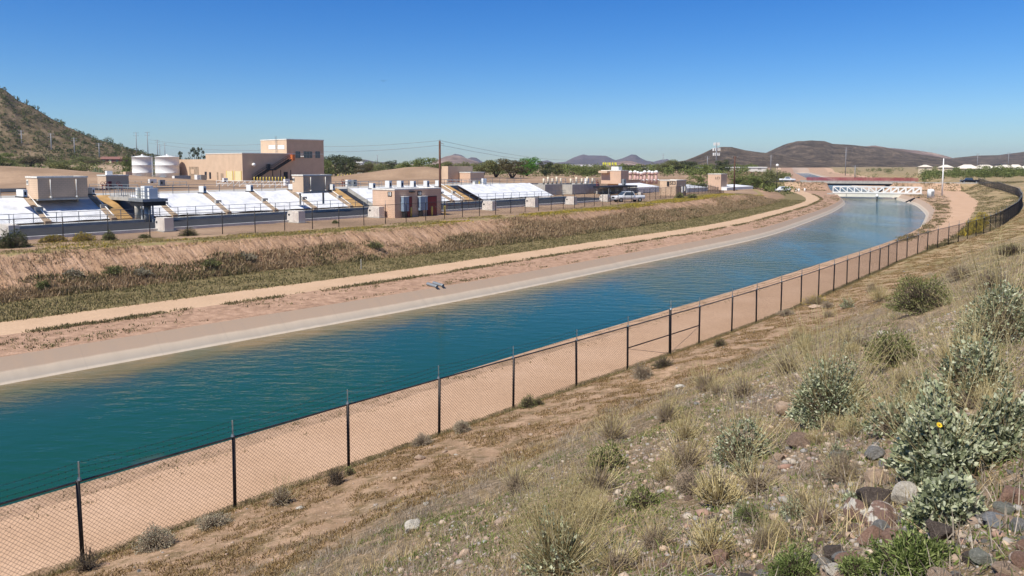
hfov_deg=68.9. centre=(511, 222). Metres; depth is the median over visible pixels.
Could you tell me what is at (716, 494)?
straw clump
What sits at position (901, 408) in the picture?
brittlebush
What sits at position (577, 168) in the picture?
tree
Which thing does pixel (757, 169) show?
warehouse
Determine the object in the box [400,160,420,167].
tree
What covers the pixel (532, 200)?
filter enclosure
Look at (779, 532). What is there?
straw clump
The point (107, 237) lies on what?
shrub
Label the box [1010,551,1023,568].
cobble
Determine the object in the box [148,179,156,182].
valve cabinet
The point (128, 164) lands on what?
tree
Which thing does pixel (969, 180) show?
pickup truck
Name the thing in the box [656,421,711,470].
dead shrub
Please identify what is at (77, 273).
shrub
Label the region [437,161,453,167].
tree
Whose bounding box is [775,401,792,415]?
boulder
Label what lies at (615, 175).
tan building
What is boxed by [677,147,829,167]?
hill
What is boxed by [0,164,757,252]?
ground
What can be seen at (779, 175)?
tree
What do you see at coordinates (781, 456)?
rock
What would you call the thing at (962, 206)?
dirt road
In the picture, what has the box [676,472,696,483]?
boulder
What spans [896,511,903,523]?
rock
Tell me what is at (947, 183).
roadside brush
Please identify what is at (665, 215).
dry brush
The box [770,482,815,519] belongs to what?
young brittlebush
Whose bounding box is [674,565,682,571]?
cobble
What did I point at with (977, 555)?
cobble
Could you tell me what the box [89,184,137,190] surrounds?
guard rail
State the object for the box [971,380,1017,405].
dead shrub
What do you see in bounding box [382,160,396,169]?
tree
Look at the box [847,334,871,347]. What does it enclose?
shrub
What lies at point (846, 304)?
young brittlebush
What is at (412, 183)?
motor box
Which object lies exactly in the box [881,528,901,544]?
cobble
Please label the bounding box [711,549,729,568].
rock
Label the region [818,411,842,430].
dead shrub
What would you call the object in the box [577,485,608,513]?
straw clump
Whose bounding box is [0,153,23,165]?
tree
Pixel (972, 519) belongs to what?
gravel
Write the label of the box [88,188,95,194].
motor box
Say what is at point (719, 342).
shrub
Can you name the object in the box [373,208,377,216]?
door panel
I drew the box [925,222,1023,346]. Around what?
brittlebush
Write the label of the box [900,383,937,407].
straw clump
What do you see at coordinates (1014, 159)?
hill
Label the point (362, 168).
tree
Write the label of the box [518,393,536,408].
shrub
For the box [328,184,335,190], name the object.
motor box
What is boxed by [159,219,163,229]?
door panel
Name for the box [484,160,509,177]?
tree
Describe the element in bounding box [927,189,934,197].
gauge house
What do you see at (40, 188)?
filter penthouse
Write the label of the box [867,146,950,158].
hill
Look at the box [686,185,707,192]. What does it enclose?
covered basin
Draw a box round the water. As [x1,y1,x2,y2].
[0,173,925,506]
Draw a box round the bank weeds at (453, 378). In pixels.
[1,198,950,528]
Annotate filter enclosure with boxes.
[0,223,19,236]
[155,217,175,231]
[287,210,306,222]
[368,206,384,217]
[481,201,497,210]
[524,197,537,207]
[565,196,576,204]
[599,194,609,201]
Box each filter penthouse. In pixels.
[25,176,88,203]
[291,174,332,204]
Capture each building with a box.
[179,136,323,180]
[372,187,441,217]
[442,166,484,182]
[598,167,628,183]
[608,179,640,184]
[660,179,686,195]
[708,173,726,189]
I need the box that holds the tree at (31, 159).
[17,155,47,165]
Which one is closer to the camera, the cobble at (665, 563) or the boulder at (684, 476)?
the cobble at (665, 563)
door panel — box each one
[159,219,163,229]
[293,212,296,221]
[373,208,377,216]
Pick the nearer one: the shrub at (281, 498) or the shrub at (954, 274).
the shrub at (281, 498)
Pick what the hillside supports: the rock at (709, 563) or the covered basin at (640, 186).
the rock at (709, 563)
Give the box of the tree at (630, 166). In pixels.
[623,165,646,171]
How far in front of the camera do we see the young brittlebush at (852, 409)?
9.09 m
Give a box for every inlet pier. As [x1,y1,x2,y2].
[105,186,167,222]
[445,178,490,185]
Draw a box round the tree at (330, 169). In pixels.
[324,160,334,174]
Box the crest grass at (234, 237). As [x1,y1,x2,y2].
[0,193,760,253]
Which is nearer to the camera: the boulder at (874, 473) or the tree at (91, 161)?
the boulder at (874, 473)
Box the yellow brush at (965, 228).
[959,213,989,235]
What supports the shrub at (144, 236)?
on the ground at (13, 176)
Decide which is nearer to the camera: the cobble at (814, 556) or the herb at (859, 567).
the herb at (859, 567)
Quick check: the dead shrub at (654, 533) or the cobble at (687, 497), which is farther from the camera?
the cobble at (687, 497)
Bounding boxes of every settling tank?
[533,177,565,194]
[555,177,599,194]
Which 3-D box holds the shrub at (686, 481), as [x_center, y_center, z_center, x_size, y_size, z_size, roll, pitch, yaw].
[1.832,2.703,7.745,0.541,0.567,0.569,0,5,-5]
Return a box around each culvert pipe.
[426,282,437,287]
[432,281,443,286]
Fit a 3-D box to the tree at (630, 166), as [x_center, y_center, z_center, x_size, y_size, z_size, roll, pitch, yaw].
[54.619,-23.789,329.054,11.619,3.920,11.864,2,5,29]
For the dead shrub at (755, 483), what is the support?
on the hillside
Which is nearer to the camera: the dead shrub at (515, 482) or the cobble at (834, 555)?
the cobble at (834, 555)
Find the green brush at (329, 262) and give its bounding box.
[18,197,778,295]
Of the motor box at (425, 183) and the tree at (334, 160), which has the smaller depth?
the motor box at (425, 183)
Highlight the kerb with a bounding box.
[1,199,613,240]
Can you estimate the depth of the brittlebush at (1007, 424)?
5.66 m
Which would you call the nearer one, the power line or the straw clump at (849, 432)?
the straw clump at (849, 432)
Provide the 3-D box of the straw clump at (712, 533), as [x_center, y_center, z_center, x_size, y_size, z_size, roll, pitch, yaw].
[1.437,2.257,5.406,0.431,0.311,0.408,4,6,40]
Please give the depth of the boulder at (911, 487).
5.36 m
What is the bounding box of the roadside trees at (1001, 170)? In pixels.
[917,164,1023,181]
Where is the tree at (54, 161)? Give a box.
[43,160,65,163]
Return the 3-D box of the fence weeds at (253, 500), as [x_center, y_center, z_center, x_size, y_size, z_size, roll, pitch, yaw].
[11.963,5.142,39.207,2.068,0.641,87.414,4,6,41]
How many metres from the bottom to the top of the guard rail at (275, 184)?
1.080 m
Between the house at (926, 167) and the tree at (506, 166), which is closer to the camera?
the tree at (506, 166)
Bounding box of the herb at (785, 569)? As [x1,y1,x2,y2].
[760,531,820,575]
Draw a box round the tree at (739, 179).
[729,174,749,184]
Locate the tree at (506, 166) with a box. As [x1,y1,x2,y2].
[496,158,530,178]
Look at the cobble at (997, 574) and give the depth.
3.47 m
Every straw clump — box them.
[575,483,616,523]
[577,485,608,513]
[645,448,679,484]
[664,406,704,441]
[679,507,737,556]
[687,461,754,506]
[760,515,791,540]
[792,330,815,352]
[804,428,833,444]
[834,409,869,438]
[843,341,859,352]
[865,283,894,301]
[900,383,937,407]
[933,340,953,361]
[947,331,966,349]
[962,332,986,349]
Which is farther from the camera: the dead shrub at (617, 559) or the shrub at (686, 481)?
the shrub at (686, 481)
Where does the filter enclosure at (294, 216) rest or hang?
on the ground at (13, 176)
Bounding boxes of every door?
[226,171,232,179]
[234,171,241,180]
[407,197,411,216]
[427,196,436,215]
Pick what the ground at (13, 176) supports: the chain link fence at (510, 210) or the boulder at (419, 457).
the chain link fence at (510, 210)
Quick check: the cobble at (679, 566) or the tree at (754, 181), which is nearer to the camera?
the cobble at (679, 566)
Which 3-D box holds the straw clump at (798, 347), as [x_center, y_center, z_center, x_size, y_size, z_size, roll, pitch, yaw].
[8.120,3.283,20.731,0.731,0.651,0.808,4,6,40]
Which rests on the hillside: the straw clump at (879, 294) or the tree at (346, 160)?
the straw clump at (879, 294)
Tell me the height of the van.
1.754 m
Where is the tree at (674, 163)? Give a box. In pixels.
[662,159,681,172]
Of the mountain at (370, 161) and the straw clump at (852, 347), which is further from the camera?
the mountain at (370, 161)
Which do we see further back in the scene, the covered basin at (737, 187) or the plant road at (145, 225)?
the covered basin at (737, 187)
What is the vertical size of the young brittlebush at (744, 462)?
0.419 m
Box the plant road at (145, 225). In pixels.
[0,197,598,237]
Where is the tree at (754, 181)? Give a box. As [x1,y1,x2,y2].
[741,176,763,188]
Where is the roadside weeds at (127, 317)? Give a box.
[0,194,839,350]
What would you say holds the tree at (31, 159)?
on the ground at (13, 176)
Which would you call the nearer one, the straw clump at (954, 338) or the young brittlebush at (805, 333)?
the straw clump at (954, 338)
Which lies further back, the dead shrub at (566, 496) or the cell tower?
the cell tower
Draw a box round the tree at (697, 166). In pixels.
[691,165,708,172]
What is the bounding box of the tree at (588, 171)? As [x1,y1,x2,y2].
[575,169,597,175]
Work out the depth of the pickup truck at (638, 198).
122.72 m
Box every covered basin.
[618,183,658,192]
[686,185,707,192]
[721,184,752,189]
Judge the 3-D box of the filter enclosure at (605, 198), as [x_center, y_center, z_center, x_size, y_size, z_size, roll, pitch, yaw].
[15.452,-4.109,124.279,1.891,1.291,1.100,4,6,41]
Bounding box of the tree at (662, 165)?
[654,163,670,172]
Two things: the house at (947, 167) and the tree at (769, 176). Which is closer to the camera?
the tree at (769, 176)
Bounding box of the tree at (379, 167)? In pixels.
[370,165,383,171]
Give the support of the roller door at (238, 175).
in the building at (282, 158)
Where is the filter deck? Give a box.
[0,183,511,197]
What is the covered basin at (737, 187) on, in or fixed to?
on the ground at (13, 176)
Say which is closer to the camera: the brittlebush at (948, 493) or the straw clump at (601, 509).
the brittlebush at (948, 493)
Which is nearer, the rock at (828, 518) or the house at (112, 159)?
the rock at (828, 518)
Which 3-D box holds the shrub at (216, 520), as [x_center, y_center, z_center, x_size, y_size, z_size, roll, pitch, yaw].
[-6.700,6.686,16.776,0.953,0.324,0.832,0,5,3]
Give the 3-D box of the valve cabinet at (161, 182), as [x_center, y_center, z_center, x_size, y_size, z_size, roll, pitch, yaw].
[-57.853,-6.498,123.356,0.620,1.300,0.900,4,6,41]
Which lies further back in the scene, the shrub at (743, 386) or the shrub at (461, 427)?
the shrub at (461, 427)
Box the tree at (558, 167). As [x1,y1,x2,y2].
[549,163,565,175]
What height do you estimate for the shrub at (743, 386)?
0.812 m
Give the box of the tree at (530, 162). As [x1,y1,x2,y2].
[516,157,539,175]
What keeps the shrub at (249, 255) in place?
on the embankment
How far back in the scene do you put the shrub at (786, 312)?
40.12 m
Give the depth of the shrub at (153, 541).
15.79 m
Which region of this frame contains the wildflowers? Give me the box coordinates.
[41,193,763,247]
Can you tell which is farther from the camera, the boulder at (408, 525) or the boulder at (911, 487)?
the boulder at (408, 525)
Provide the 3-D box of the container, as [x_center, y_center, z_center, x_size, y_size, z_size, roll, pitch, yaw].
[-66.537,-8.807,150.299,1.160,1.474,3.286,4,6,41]
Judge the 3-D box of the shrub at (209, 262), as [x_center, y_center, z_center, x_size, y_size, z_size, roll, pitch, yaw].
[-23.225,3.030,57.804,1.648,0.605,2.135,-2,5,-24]
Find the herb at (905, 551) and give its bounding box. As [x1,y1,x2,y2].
[861,519,957,575]
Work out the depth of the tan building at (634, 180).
182.22 m
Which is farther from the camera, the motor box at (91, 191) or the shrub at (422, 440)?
the motor box at (91, 191)
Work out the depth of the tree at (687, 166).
342.73 m
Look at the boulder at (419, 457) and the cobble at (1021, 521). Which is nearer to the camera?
the cobble at (1021, 521)
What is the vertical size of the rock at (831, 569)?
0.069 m
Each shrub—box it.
[0,228,29,248]
[34,280,49,289]
[38,234,68,242]
[60,267,83,276]
[69,231,96,241]
[69,541,105,573]
[99,230,117,240]
[102,265,121,273]
[130,521,177,554]
[133,267,152,275]
[138,234,150,237]
[177,227,198,235]
[193,512,234,531]
[201,259,222,265]
[239,251,258,259]
[264,472,300,507]
[325,462,347,486]
[344,466,354,475]
[364,240,384,247]
[409,433,433,446]
[452,420,469,433]
[495,446,542,494]
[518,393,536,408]
[534,398,544,404]
[552,471,587,516]
[566,476,584,496]
[567,445,631,493]
[583,439,630,473]
[586,527,642,574]
[590,406,632,441]
[597,438,625,462]
[624,485,662,512]
[629,360,653,380]
[629,499,683,550]
[645,381,686,423]
[650,355,674,368]
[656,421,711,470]
[659,456,711,497]
[674,192,683,197]
[687,193,697,197]
[687,361,723,392]
[705,376,729,394]
[713,338,726,345]
[723,359,770,398]
[732,450,786,493]
[741,502,787,550]
[760,329,809,374]
[776,308,795,315]
[780,477,826,508]
[787,323,806,337]
[795,487,843,522]
[800,294,825,304]
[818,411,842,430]
[818,445,868,487]
[819,457,863,482]
[820,300,833,307]
[820,306,836,317]
[836,322,863,342]
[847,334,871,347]
[860,322,922,368]
[861,273,882,291]
[880,273,957,314]
[884,358,917,385]
[936,252,978,280]
[943,364,996,408]
[955,227,1023,292]
[970,371,1022,410]
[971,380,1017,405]
[975,212,988,217]
[994,242,1023,255]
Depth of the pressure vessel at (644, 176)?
189.32 m
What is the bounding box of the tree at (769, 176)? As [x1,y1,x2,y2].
[748,170,777,187]
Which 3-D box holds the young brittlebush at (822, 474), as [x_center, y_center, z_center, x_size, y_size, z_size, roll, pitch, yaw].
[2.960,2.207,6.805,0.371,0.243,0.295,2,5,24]
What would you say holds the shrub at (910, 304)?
on the hillside
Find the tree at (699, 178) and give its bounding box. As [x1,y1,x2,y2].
[686,175,706,186]
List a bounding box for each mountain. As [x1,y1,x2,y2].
[333,159,397,163]
[432,155,480,165]
[453,154,481,162]
[536,154,613,164]
[611,154,669,164]
[613,161,644,165]
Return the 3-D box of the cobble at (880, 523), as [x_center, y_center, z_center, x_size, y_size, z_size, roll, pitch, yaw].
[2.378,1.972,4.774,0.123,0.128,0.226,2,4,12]
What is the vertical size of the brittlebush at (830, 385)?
1.779 m
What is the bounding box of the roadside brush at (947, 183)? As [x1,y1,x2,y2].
[694,173,1023,190]
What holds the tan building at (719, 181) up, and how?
on the ground at (13, 176)
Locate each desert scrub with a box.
[5,153,789,194]
[580,164,1022,181]
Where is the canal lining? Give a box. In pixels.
[0,168,934,384]
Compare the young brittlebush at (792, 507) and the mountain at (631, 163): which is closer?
the young brittlebush at (792, 507)
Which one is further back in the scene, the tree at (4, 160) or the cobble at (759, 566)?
the tree at (4, 160)
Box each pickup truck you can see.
[611,191,644,201]
[779,177,795,181]
[959,178,978,182]
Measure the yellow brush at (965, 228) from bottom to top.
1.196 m
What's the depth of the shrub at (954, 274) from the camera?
33.10 m
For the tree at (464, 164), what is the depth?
257.95 m
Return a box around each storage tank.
[131,154,152,176]
[155,154,179,177]
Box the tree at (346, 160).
[336,156,361,174]
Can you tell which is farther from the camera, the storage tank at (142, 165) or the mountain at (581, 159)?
the mountain at (581, 159)
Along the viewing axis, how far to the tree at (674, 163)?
342.73 m
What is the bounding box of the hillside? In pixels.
[22,166,1023,575]
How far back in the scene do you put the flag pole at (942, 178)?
191.60 m
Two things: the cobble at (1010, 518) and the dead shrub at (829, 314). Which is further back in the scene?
the dead shrub at (829, 314)
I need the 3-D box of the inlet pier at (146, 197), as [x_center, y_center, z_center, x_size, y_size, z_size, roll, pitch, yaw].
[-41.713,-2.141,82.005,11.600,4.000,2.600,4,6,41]
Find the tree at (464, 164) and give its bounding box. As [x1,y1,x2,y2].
[455,161,470,165]
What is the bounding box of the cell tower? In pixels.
[712,142,719,165]
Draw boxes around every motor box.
[15,189,28,197]
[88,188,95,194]
[198,186,207,193]
[245,185,254,191]
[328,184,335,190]
[368,183,374,188]
[385,181,391,187]
[397,181,403,186]
[410,181,415,186]
[423,181,428,186]
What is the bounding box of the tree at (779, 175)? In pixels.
[774,169,786,180]
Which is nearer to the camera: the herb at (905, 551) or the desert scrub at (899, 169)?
the herb at (905, 551)
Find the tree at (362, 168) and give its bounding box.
[353,163,373,172]
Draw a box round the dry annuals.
[38,209,1023,575]
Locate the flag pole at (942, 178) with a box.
[941,158,943,195]
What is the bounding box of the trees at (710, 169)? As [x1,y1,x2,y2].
[5,155,797,193]
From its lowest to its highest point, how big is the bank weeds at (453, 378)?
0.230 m
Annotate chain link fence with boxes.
[0,178,1022,575]
[0,183,723,243]
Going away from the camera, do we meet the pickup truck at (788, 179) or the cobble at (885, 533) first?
the cobble at (885, 533)
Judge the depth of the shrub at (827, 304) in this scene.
41.00 m
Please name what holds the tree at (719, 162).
on the ground at (13, 176)
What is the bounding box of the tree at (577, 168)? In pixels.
[563,166,588,174]
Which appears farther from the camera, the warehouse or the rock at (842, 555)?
the warehouse
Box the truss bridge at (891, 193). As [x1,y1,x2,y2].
[827,186,921,196]
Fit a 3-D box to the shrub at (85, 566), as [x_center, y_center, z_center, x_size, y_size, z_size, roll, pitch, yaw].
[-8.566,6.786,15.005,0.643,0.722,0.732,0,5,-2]
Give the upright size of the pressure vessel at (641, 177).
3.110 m
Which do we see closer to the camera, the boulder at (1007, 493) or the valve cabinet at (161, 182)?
the boulder at (1007, 493)
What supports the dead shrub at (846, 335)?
on the hillside
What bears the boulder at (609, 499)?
on the hillside
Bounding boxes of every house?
[97,171,128,188]
[98,157,128,162]
[918,165,931,173]
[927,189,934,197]
[938,165,952,171]
[957,165,979,170]
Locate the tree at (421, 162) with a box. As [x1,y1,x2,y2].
[411,157,441,167]
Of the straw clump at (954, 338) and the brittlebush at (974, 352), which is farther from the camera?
the straw clump at (954, 338)
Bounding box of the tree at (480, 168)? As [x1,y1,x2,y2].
[471,162,487,174]
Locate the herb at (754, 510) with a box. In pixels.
[734,499,768,526]
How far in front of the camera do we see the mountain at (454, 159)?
2182.24 m
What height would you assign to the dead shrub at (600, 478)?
0.804 m
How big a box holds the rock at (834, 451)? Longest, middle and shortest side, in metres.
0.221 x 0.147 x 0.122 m
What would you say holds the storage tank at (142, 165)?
on the ground at (13, 176)
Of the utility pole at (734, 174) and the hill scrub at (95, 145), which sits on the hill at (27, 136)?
the hill scrub at (95, 145)
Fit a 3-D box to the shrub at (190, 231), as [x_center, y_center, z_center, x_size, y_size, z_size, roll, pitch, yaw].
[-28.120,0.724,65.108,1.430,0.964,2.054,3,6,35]
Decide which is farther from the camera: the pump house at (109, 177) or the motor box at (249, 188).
the pump house at (109, 177)
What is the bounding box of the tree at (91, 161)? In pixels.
[84,160,104,163]
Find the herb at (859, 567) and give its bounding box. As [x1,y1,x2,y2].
[834,548,877,575]
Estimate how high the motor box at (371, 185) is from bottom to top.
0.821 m
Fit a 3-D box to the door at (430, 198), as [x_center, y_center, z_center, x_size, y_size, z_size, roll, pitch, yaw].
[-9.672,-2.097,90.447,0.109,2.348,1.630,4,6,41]
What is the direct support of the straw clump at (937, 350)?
on the hillside
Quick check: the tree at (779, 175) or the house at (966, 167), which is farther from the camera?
the house at (966, 167)
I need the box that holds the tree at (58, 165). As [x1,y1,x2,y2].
[44,161,93,170]
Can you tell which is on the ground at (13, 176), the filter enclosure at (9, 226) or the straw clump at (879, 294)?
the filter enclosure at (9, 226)
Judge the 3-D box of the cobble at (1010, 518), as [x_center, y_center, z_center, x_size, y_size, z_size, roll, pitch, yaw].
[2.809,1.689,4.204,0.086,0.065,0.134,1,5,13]
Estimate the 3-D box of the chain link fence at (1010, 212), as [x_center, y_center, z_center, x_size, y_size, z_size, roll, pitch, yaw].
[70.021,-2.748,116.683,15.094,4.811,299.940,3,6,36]
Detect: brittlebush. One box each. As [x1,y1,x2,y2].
[695,379,794,466]
[720,488,763,522]
[723,438,768,476]
[738,409,768,431]
[759,290,909,429]
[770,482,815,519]
[800,325,814,340]
[815,451,852,478]
[818,428,864,461]
[836,291,858,308]
[838,332,854,351]
[839,478,864,504]
[842,410,871,432]
[844,387,872,417]
[847,309,1023,487]
[854,362,923,435]
[883,334,959,407]
[893,277,1023,409]
[900,467,987,531]
[921,305,1023,463]
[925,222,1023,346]
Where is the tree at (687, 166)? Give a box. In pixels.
[677,161,700,171]
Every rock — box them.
[694,555,713,568]
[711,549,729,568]
[772,452,784,460]
[811,509,831,525]
[821,562,839,575]
[824,545,843,560]
[828,448,850,458]
[834,551,859,564]
[843,497,865,520]
[856,525,882,546]
[883,452,890,463]
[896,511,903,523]
[925,519,954,541]
[982,511,1003,521]
[992,501,1015,514]
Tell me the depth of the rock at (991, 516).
4.30 m
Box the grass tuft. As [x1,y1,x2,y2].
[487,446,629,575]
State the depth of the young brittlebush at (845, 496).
5.71 m
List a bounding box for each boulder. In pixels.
[404,518,419,533]
[414,454,425,459]
[588,493,613,505]
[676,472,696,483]
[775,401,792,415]
[786,432,814,446]
[808,304,819,308]
[856,486,894,507]
[863,500,898,527]
[864,446,885,460]
[864,469,889,484]
[891,481,918,504]
[997,485,1023,504]
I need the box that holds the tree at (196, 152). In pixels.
[188,147,205,158]
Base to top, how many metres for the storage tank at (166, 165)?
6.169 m
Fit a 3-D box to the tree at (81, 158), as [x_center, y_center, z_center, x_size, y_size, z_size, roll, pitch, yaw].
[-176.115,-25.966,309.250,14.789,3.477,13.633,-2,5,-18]
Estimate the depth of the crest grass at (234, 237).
65.31 m
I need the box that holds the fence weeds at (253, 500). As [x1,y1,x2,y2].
[31,248,933,575]
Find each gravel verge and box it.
[0,168,839,356]
[0,168,948,520]
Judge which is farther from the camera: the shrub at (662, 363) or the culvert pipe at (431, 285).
the culvert pipe at (431, 285)
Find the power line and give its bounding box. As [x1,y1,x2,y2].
[152,143,608,163]
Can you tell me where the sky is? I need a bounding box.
[0,0,1023,164]
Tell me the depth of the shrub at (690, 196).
136.01 m
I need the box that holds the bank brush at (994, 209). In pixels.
[893,184,1023,248]
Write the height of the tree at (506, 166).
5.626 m
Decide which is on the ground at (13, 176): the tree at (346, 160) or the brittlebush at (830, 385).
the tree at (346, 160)
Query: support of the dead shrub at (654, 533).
on the hillside
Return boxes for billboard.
[603,162,616,165]
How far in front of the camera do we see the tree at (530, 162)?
237.88 m
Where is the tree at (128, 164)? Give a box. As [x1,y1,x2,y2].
[118,155,131,171]
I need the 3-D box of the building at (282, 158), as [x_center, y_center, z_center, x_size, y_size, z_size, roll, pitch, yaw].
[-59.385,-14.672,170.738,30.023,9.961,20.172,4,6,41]
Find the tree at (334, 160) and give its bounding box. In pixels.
[324,154,347,175]
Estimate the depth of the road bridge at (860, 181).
255.00 m
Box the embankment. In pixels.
[0,168,805,321]
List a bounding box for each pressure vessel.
[639,172,643,182]
[643,170,647,183]
[647,170,652,183]
[651,171,655,183]
[654,170,659,183]
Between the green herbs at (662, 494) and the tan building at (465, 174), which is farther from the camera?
the tan building at (465, 174)
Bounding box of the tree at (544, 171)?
[536,161,555,175]
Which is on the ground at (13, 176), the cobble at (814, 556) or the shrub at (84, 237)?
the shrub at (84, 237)
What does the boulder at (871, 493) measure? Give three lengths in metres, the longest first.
0.346 x 0.260 x 0.192 m
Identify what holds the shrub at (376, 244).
on the embankment
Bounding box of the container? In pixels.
[172,175,190,178]
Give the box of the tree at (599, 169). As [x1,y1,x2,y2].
[586,166,607,173]
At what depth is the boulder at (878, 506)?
5.02 m
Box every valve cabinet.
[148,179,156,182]
[158,180,164,184]
[283,179,289,185]
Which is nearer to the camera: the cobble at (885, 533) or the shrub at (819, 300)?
the cobble at (885, 533)
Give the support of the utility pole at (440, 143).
on the ground at (13, 176)
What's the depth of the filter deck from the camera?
103.93 m
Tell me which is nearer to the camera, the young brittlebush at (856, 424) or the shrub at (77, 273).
the young brittlebush at (856, 424)
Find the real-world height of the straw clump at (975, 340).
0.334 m
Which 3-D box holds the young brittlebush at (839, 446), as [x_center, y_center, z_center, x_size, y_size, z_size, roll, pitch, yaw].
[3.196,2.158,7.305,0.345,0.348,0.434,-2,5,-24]
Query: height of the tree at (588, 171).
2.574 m
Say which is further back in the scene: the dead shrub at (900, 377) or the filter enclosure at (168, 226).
the filter enclosure at (168, 226)
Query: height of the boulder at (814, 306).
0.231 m
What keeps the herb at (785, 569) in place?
on the hillside
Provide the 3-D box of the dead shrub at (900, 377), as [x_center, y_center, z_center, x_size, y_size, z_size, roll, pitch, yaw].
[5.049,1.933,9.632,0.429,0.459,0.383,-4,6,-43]
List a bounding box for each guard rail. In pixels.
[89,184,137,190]
[141,181,186,185]
[216,180,287,187]
[447,199,482,208]
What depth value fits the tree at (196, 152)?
238.69 m
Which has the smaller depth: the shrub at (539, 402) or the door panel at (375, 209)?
the shrub at (539, 402)
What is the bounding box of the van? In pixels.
[775,186,790,191]
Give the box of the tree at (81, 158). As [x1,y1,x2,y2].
[67,156,105,163]
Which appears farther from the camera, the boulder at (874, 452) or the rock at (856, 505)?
the boulder at (874, 452)
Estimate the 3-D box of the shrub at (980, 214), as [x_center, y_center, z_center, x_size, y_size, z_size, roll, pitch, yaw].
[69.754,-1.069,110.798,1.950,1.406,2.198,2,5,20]
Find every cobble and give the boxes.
[658,562,669,570]
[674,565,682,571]
[684,495,692,500]
[707,515,721,521]
[737,573,752,575]
[755,564,766,570]
[756,569,766,575]
[798,462,810,470]
[810,553,817,559]
[815,538,825,546]
[815,557,831,563]
[817,561,830,570]
[820,563,843,575]
[831,551,846,561]
[845,523,859,531]
[861,482,880,486]
[872,519,888,528]
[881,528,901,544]
[927,567,951,575]
[961,551,972,563]
[969,547,997,564]
[974,512,983,519]
[986,519,1002,527]
[991,561,1019,575]
[993,573,1009,575]
[1002,515,1014,526]
[1009,517,1023,531]
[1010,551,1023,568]
[1015,539,1023,549]
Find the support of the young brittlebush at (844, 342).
on the hillside
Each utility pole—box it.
[439,140,442,186]
[732,156,737,190]
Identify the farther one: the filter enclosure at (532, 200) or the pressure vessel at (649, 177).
the pressure vessel at (649, 177)
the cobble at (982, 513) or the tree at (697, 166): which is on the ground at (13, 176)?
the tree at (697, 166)
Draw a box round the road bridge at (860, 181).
[800,177,987,185]
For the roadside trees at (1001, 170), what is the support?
on the ground at (13, 176)
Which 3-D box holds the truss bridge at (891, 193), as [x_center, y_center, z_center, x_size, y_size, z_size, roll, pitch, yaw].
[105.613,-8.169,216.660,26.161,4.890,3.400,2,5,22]
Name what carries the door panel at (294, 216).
in the filter enclosure at (294, 216)
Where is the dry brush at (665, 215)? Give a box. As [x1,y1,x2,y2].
[0,193,778,303]
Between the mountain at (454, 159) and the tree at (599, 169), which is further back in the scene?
the mountain at (454, 159)
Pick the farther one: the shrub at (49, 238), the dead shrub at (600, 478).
the shrub at (49, 238)
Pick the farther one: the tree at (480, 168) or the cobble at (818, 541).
the tree at (480, 168)
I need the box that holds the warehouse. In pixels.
[725,167,766,171]
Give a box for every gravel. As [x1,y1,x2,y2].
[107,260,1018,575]
[366,296,1023,575]
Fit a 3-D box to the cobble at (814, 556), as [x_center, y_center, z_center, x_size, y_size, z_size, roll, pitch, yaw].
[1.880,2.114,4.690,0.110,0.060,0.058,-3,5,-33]
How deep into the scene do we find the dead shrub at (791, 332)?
31.08 m
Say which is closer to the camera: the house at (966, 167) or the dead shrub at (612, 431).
the dead shrub at (612, 431)
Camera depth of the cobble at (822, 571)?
4.23 m
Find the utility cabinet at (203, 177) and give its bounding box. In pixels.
[200,175,206,179]
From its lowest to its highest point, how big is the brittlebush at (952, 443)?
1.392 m
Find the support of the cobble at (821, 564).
on the hillside
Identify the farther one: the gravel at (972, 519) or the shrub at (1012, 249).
the shrub at (1012, 249)
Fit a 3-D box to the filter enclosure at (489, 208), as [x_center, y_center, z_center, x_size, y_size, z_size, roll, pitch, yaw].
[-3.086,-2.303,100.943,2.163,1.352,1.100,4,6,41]
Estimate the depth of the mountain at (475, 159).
4104.29 m
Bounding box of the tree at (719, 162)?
[712,159,733,170]
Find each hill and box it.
[0,89,145,163]
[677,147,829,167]
[767,140,971,166]
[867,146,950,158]
[951,152,1023,165]
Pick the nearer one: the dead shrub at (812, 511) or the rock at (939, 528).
the rock at (939, 528)
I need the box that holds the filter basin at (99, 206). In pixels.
[0,178,567,228]
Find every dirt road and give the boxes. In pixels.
[0,168,818,335]
[0,168,977,575]
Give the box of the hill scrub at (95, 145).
[0,87,157,163]
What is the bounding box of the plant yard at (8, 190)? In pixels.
[1,179,509,191]
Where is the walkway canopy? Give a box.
[593,185,636,193]
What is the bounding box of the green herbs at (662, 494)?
[290,240,1023,575]
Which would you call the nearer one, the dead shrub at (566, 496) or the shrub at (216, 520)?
the dead shrub at (566, 496)
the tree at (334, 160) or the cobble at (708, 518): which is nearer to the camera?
the cobble at (708, 518)
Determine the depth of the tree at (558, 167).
248.96 m
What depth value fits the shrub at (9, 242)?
55.43 m

